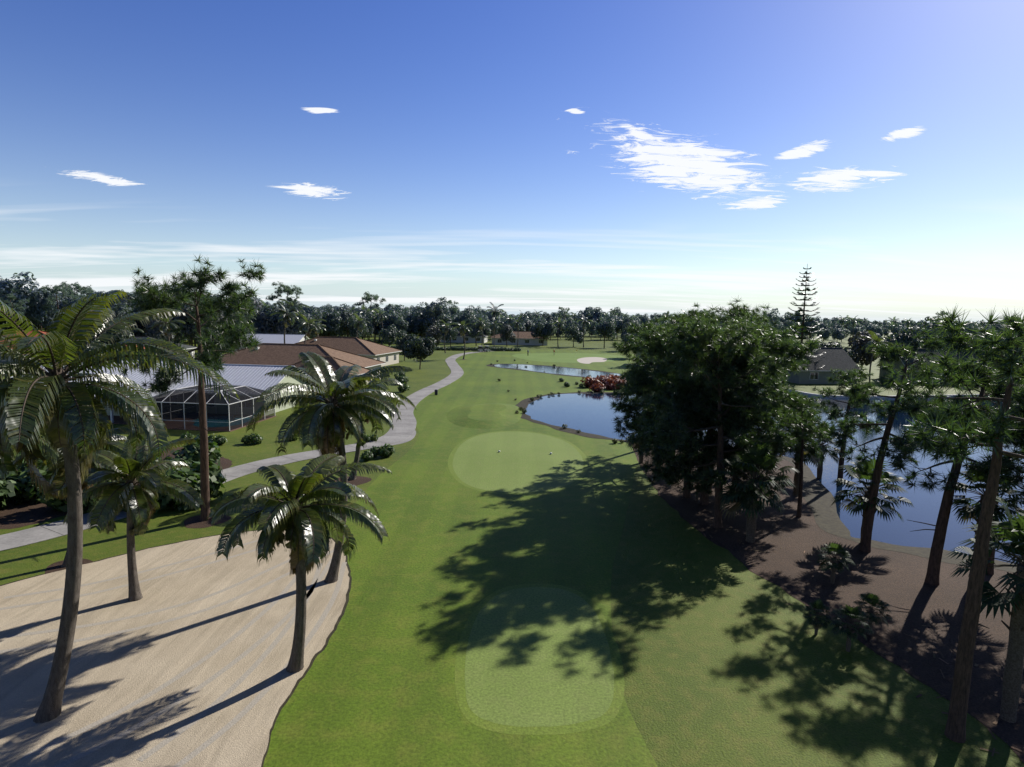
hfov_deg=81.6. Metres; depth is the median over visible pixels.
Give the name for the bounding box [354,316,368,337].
garden tree
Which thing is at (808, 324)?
tree
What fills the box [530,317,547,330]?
tree
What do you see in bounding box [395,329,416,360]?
garden tree
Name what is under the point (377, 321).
palm
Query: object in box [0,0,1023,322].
sky
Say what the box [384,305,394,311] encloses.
tree
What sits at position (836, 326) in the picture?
tree
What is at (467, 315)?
tree
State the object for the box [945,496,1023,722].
sabal palm
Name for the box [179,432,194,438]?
bush
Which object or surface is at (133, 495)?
coconut palm
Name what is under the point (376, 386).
coconut palm
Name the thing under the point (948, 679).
mulch litter twigs
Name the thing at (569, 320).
tree
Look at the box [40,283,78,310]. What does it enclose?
tree
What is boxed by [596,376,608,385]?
red bush
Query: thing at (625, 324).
garden tree
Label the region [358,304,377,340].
palm
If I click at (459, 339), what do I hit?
house
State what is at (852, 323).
palm
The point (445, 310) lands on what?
tree
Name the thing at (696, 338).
pine
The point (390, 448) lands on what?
bush
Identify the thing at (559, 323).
palm
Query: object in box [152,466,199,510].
bush
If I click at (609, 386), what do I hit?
red bush
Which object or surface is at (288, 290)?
tree
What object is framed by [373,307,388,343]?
palm
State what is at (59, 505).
bush
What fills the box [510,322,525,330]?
tree
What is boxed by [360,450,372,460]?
bush
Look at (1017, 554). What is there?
sabal palm
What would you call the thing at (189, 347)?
house
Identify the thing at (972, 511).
sabal palm
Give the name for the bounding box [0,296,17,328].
tree
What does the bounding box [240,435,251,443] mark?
bush
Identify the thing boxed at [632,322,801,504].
pine
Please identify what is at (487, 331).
tree
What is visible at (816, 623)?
tree
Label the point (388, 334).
garden tree
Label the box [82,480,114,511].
bush
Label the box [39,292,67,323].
tree
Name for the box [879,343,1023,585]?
pine
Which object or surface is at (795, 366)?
pine
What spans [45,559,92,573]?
mulch soil
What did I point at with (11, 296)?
tree
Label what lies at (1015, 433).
pine
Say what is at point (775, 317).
tree
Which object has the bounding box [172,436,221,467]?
bush
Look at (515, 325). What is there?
palm
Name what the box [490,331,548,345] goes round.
house
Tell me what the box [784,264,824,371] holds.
norfolk pine
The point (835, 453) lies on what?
sabal palm
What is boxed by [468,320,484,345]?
garden tree
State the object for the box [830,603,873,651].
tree
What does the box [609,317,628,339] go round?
tree
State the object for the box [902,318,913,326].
palm
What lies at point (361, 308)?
palm
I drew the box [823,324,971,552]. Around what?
pine
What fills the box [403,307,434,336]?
tree
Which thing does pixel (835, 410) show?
pine
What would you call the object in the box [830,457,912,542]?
sabal palm
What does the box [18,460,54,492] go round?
bush
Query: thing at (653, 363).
pine
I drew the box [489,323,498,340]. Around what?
tree
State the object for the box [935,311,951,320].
pine
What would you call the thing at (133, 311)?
tree
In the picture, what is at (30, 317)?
tree
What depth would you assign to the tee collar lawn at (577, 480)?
46.11 m
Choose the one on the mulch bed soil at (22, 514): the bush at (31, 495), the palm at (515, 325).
the bush at (31, 495)
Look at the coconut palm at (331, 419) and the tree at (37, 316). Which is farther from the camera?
the tree at (37, 316)
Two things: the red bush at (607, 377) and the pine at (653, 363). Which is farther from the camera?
the red bush at (607, 377)
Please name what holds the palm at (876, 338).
on the ground at (728, 660)
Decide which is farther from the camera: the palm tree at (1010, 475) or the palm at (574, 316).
the palm at (574, 316)
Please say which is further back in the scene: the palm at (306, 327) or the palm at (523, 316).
the palm at (523, 316)
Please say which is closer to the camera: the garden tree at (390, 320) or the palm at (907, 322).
the garden tree at (390, 320)
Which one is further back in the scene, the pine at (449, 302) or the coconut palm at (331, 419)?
the pine at (449, 302)
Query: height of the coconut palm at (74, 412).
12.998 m
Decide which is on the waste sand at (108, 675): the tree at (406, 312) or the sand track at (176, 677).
the sand track at (176, 677)
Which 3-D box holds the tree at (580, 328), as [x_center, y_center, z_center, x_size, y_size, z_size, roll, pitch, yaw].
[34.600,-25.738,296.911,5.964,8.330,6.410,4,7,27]
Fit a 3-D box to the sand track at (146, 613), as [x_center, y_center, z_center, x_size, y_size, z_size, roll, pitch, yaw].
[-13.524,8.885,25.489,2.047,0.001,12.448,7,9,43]
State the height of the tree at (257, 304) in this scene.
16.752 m
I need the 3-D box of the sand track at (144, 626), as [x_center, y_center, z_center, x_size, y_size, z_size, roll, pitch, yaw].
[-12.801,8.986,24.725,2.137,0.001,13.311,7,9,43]
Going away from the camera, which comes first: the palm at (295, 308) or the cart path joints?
the cart path joints
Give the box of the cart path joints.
[41,361,457,534]
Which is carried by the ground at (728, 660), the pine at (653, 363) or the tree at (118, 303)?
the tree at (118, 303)
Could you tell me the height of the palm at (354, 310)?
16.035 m
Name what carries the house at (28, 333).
on the ground at (728, 660)
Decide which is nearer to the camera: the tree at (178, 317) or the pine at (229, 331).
the pine at (229, 331)
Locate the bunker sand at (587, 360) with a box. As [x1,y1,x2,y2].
[577,357,606,363]
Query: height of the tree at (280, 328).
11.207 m
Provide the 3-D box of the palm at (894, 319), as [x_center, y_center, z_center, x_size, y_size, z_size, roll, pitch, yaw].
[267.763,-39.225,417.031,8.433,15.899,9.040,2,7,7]
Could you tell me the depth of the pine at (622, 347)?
48.15 m
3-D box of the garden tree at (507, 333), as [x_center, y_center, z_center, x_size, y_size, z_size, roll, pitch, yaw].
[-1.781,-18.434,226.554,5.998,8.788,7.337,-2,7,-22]
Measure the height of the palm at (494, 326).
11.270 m
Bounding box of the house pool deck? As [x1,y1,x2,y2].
[108,415,275,431]
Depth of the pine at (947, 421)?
16.73 m
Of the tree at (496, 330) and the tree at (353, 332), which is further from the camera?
the tree at (496, 330)
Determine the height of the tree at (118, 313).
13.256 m
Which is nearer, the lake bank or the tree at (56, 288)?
the lake bank
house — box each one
[0,330,48,363]
[1,359,310,422]
[128,336,196,358]
[219,343,385,394]
[227,333,308,351]
[294,336,401,366]
[438,330,487,342]
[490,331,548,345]
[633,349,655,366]
[779,347,859,383]
[877,348,980,384]
[990,359,1000,378]
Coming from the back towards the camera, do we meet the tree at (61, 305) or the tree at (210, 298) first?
the tree at (61, 305)
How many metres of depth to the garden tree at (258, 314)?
188.87 m
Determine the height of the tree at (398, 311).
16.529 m
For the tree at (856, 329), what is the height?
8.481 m
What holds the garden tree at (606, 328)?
on the ground at (728, 660)
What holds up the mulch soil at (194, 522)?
on the ground at (728, 660)
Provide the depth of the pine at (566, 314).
328.73 m
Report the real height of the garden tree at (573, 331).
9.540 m
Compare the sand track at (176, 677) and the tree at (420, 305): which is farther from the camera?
the tree at (420, 305)
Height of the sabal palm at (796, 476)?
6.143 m
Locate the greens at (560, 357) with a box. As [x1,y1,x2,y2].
[512,353,623,362]
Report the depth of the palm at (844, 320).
376.36 m
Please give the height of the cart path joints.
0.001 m
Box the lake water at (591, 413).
[525,389,1023,563]
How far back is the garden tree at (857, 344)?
128.07 m
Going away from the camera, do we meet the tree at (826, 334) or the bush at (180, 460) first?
the bush at (180, 460)
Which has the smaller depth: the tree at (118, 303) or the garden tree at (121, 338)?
the garden tree at (121, 338)
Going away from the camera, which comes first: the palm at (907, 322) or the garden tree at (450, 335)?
the garden tree at (450, 335)
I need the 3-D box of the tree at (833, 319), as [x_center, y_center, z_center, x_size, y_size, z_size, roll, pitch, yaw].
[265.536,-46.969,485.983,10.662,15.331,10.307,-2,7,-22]
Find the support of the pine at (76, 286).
on the ground at (728, 660)
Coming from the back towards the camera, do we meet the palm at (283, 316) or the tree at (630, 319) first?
the tree at (630, 319)
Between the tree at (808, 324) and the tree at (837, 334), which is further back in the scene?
the tree at (837, 334)
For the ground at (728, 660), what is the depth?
21.68 m
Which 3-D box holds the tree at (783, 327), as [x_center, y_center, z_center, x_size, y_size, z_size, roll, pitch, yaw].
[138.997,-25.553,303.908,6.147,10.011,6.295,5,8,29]
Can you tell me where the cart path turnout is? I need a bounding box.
[386,431,415,445]
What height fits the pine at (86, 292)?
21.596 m
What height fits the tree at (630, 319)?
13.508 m
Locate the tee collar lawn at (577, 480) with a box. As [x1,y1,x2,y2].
[448,431,588,494]
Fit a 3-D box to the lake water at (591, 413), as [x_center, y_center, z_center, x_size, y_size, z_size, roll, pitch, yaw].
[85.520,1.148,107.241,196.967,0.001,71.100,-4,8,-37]
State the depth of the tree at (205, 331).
159.35 m
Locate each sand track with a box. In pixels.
[0,549,257,609]
[0,549,333,652]
[4,540,257,598]
[6,559,290,637]
[23,575,295,758]
[53,558,331,766]
[137,563,321,761]
[173,562,346,766]
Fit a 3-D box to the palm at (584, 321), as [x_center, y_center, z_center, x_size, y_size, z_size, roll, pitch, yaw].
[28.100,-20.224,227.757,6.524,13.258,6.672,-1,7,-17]
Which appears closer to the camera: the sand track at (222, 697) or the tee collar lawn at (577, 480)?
the sand track at (222, 697)
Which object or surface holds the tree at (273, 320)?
on the ground at (728, 660)
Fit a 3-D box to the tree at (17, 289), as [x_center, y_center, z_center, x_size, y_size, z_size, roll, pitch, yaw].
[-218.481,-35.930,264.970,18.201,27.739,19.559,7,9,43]
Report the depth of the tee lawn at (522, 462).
48.47 m
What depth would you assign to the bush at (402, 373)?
108.17 m
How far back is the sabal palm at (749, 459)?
31.25 m
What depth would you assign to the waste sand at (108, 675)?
20.61 m
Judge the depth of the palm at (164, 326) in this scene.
119.19 m
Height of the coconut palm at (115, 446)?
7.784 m
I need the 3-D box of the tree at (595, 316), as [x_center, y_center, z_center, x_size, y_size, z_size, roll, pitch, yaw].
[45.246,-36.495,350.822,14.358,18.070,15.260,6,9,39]
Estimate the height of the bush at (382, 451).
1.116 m
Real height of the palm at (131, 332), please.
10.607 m
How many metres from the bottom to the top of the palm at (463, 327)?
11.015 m
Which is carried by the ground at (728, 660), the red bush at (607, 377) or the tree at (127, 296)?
the tree at (127, 296)
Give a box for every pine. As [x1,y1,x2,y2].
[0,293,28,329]
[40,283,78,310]
[62,281,91,301]
[76,288,93,300]
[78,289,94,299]
[117,252,267,520]
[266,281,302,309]
[353,291,386,312]
[443,300,458,313]
[556,307,572,325]
[608,303,776,497]
[611,334,706,450]
[619,349,677,403]
[626,309,729,474]
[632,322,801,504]
[636,313,820,528]
[654,310,830,491]
[722,295,797,476]
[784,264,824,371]
[789,392,834,516]
[811,364,873,482]
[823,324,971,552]
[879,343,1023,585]
[884,303,1023,742]
[916,362,1023,574]
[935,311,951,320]
[976,348,1023,442]
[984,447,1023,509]
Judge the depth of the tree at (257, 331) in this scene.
184.04 m
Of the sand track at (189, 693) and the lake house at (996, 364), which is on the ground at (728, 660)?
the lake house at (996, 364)
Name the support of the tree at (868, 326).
on the ground at (728, 660)
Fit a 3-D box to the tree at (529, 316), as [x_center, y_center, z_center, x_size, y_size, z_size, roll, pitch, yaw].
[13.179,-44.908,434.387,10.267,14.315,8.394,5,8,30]
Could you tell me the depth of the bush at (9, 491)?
34.89 m
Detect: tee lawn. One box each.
[453,432,583,492]
[465,587,613,726]
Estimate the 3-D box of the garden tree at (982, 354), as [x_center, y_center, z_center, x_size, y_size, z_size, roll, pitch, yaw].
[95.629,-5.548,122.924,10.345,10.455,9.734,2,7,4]
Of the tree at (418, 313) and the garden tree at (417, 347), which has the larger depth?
the tree at (418, 313)
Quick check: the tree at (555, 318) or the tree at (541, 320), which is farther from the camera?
the tree at (555, 318)
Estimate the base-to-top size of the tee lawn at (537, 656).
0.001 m
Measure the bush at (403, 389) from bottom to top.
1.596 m
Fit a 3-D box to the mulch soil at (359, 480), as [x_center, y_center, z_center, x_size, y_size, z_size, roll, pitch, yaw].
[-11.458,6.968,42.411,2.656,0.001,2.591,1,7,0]
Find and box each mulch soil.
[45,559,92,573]
[184,514,230,527]
[335,476,371,485]
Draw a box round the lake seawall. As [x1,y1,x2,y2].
[788,389,989,397]
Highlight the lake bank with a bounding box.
[515,390,1016,571]
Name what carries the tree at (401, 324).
on the ground at (728, 660)
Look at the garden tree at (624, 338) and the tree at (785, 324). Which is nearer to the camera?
the garden tree at (624, 338)
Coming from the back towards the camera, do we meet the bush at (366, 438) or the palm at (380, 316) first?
the palm at (380, 316)
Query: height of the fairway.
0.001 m
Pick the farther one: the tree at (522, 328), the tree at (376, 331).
the tree at (522, 328)
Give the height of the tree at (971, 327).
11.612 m
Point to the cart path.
(404, 426)
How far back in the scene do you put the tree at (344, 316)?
203.50 m
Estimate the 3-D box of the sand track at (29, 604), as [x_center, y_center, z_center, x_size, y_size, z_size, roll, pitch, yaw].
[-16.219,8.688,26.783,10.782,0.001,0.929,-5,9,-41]
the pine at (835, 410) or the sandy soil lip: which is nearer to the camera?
the sandy soil lip
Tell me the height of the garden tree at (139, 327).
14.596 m
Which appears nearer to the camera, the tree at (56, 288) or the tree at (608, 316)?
the tree at (56, 288)
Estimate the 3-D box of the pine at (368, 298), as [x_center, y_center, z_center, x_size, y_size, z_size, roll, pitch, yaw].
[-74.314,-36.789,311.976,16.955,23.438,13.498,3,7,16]
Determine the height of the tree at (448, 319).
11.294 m
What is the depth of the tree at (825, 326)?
344.69 m
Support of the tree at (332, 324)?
on the ground at (728, 660)
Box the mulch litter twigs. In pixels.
[682,498,1022,755]
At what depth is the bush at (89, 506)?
34.83 m
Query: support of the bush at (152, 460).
on the mulch bed soil at (22, 514)
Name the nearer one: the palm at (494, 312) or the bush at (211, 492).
the bush at (211, 492)
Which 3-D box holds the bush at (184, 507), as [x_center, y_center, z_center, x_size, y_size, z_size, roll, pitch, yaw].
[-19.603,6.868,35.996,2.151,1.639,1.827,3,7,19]
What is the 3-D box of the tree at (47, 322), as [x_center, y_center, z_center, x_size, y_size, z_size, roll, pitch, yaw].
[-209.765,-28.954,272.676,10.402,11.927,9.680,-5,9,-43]
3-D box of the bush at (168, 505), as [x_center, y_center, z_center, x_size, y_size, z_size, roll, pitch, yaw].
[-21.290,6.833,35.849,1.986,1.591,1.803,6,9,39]
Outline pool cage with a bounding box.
[139,384,274,430]
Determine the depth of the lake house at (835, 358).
113.13 m
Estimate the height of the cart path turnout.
0.001 m
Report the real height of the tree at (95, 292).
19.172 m
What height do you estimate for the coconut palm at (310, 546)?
7.290 m
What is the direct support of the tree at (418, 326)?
on the ground at (728, 660)
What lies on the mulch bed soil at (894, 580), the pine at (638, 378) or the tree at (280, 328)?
the pine at (638, 378)
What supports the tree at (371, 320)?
on the ground at (728, 660)
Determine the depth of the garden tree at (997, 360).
117.98 m
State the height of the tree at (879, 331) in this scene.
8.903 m
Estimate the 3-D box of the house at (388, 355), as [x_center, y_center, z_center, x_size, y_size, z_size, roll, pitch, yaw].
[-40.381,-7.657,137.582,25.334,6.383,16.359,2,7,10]
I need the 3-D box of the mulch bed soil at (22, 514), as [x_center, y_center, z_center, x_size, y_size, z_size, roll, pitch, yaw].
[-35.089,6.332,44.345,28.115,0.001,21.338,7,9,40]
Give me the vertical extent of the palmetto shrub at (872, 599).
1.815 m
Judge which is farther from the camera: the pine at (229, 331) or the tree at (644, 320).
the tree at (644, 320)
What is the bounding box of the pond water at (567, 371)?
[493,364,622,377]
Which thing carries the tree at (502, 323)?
on the ground at (728, 660)
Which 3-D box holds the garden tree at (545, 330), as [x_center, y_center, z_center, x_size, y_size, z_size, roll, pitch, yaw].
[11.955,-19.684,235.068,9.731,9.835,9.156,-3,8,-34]
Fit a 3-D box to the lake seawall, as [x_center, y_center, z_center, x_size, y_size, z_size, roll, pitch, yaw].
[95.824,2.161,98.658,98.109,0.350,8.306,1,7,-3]
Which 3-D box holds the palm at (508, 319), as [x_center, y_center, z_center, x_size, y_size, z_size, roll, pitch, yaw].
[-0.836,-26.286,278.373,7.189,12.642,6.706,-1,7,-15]
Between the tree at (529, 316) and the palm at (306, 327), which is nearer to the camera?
the palm at (306, 327)
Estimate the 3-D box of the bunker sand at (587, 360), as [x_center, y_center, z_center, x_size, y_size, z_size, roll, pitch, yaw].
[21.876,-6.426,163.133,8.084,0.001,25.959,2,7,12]
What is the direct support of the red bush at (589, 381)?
on the fairway
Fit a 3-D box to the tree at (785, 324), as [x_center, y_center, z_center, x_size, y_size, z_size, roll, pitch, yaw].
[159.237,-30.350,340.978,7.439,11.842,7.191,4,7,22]
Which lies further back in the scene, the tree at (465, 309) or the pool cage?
the tree at (465, 309)
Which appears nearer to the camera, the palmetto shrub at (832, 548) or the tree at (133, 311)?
the palmetto shrub at (832, 548)
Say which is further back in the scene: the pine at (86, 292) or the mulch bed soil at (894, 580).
the pine at (86, 292)
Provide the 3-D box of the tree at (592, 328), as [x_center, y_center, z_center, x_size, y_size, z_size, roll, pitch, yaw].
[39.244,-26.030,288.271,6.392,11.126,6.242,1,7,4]
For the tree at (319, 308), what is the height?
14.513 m
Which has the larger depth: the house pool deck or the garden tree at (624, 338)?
the garden tree at (624, 338)
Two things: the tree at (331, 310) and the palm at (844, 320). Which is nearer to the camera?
the tree at (331, 310)
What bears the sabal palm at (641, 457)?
on the mulch bed soil at (894, 580)
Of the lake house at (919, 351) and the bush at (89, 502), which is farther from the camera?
the lake house at (919, 351)
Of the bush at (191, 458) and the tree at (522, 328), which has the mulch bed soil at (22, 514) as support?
the bush at (191, 458)
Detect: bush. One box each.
[0,459,46,504]
[0,473,23,508]
[16,472,53,502]
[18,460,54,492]
[35,477,88,511]
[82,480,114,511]
[84,468,122,511]
[133,450,161,461]
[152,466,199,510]
[155,469,199,512]
[156,496,171,508]
[163,443,212,468]
[165,454,191,470]
[170,470,217,505]
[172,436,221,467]
[172,487,200,510]
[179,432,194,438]
[180,461,227,499]
[208,433,217,442]
[213,435,226,444]
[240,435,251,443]
[247,433,262,444]
[284,432,298,440]
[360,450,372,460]
[363,435,369,441]
[368,446,379,457]
[370,434,377,440]
[375,446,389,457]
[377,443,394,456]
[394,371,405,378]
[397,383,409,391]
[398,376,408,383]
[580,376,599,387]
[589,383,605,391]
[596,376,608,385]
[597,374,611,382]
[605,383,616,390]
[607,378,623,389]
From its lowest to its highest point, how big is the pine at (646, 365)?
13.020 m
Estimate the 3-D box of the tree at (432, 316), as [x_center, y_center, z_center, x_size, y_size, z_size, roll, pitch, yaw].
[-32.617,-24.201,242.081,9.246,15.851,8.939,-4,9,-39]
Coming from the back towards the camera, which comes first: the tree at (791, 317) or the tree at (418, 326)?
the tree at (791, 317)
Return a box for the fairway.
[263,350,657,766]
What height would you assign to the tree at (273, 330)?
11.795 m
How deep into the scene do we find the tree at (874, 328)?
348.04 m
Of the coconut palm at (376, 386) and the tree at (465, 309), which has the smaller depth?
the coconut palm at (376, 386)
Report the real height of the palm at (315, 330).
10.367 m
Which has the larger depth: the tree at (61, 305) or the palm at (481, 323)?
the tree at (61, 305)
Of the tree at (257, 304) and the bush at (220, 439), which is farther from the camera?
the tree at (257, 304)
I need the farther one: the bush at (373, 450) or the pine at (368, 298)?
the pine at (368, 298)
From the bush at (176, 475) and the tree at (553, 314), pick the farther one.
the tree at (553, 314)
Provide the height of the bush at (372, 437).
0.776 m
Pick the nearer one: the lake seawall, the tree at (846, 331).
the lake seawall
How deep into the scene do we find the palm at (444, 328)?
180.76 m
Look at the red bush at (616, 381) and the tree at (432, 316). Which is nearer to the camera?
the red bush at (616, 381)
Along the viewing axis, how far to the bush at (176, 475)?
35.53 m
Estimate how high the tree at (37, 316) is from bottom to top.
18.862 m
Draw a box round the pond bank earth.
[487,364,619,376]
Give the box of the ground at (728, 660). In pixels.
[0,322,1023,766]
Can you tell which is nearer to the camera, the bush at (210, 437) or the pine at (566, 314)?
the bush at (210, 437)
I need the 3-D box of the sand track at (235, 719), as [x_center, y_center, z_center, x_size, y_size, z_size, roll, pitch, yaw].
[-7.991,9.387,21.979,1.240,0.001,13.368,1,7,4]
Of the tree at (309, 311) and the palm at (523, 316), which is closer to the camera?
the tree at (309, 311)
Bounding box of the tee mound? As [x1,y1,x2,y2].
[447,403,521,428]
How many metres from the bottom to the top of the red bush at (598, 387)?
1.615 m
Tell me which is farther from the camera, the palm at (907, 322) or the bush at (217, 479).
the palm at (907, 322)
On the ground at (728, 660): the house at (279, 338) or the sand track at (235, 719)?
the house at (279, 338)
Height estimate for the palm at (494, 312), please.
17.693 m
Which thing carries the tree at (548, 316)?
on the ground at (728, 660)
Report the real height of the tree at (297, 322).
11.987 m
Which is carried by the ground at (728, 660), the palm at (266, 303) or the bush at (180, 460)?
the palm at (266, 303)
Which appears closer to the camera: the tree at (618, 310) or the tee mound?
the tee mound
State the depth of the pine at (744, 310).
45.09 m
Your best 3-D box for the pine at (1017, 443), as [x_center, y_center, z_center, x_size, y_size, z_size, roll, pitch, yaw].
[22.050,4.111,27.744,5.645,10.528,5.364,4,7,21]
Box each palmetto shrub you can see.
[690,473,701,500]
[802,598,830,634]
[817,542,855,583]
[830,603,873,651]
[854,590,892,634]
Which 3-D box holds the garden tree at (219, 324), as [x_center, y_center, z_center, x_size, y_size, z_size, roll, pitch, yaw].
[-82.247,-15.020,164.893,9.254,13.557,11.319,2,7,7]
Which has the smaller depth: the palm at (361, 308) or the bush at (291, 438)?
the bush at (291, 438)
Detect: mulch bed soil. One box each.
[0,445,231,528]
[633,445,1023,762]
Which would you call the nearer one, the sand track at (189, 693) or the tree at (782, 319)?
the sand track at (189, 693)
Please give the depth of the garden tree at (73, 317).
153.23 m
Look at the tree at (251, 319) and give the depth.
186.01 m
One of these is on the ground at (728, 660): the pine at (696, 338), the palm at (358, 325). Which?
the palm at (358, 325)
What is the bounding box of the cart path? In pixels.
[0,351,488,550]
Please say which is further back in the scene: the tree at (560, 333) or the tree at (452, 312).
the tree at (452, 312)
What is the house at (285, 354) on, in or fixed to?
on the ground at (728, 660)
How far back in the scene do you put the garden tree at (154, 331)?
142.33 m
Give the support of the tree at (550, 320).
on the ground at (728, 660)
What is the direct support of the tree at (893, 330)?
on the ground at (728, 660)
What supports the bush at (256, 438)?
on the ground at (728, 660)
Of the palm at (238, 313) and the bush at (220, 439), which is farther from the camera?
the palm at (238, 313)
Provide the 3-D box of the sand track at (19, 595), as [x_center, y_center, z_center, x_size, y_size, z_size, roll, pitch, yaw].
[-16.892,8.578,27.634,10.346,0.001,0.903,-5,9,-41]
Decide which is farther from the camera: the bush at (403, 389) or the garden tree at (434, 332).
the garden tree at (434, 332)
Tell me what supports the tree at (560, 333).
on the ground at (728, 660)
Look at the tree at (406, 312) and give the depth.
319.01 m
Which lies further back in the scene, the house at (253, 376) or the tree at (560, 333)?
the tree at (560, 333)
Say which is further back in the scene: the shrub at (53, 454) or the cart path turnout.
the cart path turnout
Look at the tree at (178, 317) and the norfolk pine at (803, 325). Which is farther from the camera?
the tree at (178, 317)
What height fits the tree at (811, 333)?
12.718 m
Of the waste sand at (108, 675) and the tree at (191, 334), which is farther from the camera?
the tree at (191, 334)
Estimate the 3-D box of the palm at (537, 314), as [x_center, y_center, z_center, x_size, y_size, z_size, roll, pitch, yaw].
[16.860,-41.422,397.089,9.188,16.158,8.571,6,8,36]
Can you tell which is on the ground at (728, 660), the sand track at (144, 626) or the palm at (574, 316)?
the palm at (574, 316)
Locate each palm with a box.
[0,290,239,722]
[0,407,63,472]
[6,399,134,566]
[62,435,205,601]
[111,320,143,337]
[151,313,184,340]
[206,453,391,672]
[227,311,255,349]
[245,351,411,582]
[260,300,275,309]
[269,302,298,342]
[279,296,308,314]
[294,314,326,343]
[310,320,325,336]
[322,373,415,479]
[343,305,359,312]
[349,313,369,336]
[354,305,369,315]
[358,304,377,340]
[370,312,378,341]
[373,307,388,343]
[439,320,454,352]
[448,319,471,358]
[470,316,488,345]
[485,302,503,334]
[487,317,501,346]
[503,314,518,324]
[510,316,525,346]
[515,311,528,319]
[530,309,542,319]
[552,317,566,346]
[569,311,577,321]
[576,314,592,346]
[620,411,644,462]
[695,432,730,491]
[707,438,796,542]
[777,408,832,495]
[805,424,842,478]
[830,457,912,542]
[836,315,847,327]
[845,315,862,342]
[858,330,892,382]
[886,316,899,324]
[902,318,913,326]
[939,459,1023,567]
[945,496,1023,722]
[1007,510,1023,568]
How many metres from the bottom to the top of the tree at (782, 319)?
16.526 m
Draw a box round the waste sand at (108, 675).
[0,530,348,766]
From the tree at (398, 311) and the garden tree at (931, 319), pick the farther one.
the tree at (398, 311)
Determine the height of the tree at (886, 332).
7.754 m
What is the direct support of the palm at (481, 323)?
on the ground at (728, 660)
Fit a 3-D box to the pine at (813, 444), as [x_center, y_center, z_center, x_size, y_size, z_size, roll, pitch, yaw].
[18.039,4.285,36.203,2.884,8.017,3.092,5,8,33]
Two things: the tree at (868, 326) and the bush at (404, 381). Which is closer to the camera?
the bush at (404, 381)
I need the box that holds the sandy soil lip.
[0,530,351,766]
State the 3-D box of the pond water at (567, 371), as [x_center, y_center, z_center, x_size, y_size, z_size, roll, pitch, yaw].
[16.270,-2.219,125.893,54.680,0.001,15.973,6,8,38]
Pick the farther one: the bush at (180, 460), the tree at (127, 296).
the tree at (127, 296)
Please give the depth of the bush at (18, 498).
36.34 m
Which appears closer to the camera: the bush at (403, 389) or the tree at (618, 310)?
the bush at (403, 389)
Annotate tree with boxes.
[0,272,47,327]
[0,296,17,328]
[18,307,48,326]
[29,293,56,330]
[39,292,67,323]
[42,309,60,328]
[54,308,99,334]
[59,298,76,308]
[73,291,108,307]
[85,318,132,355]
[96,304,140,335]
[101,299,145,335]
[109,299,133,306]
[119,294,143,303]
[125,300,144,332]
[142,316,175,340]
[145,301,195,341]
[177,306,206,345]
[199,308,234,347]
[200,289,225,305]
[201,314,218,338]
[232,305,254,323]
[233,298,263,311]
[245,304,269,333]
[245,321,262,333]
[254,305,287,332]
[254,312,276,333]
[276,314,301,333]
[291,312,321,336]
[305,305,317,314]
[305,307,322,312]
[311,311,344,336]
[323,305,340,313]
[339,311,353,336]
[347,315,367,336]
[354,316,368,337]
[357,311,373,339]
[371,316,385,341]
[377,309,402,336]
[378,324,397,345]
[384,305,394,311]
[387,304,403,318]
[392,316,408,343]
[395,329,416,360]
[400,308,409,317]
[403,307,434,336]
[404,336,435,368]
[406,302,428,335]
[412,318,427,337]
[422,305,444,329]
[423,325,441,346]
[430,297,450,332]
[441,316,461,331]
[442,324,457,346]
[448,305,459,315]
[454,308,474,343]
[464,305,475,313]
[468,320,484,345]
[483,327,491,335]
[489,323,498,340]
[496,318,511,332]
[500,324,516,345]
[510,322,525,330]
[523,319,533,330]
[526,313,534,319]
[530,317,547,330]
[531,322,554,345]
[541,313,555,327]
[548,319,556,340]
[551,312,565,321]
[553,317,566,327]
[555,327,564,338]
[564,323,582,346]
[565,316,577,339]
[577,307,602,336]
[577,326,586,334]
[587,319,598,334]
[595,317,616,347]
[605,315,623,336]
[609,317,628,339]
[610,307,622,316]
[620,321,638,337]
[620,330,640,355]
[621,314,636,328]
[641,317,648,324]
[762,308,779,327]
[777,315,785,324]
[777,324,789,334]
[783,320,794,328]
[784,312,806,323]
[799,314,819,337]
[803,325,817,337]
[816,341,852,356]
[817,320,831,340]
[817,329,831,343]
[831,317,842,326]
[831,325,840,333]
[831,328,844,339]
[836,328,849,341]
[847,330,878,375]
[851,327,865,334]
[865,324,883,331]
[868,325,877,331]
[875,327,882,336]
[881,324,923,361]
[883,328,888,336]
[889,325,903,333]
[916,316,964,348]
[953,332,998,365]
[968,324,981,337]
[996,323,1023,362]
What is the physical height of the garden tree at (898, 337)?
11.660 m

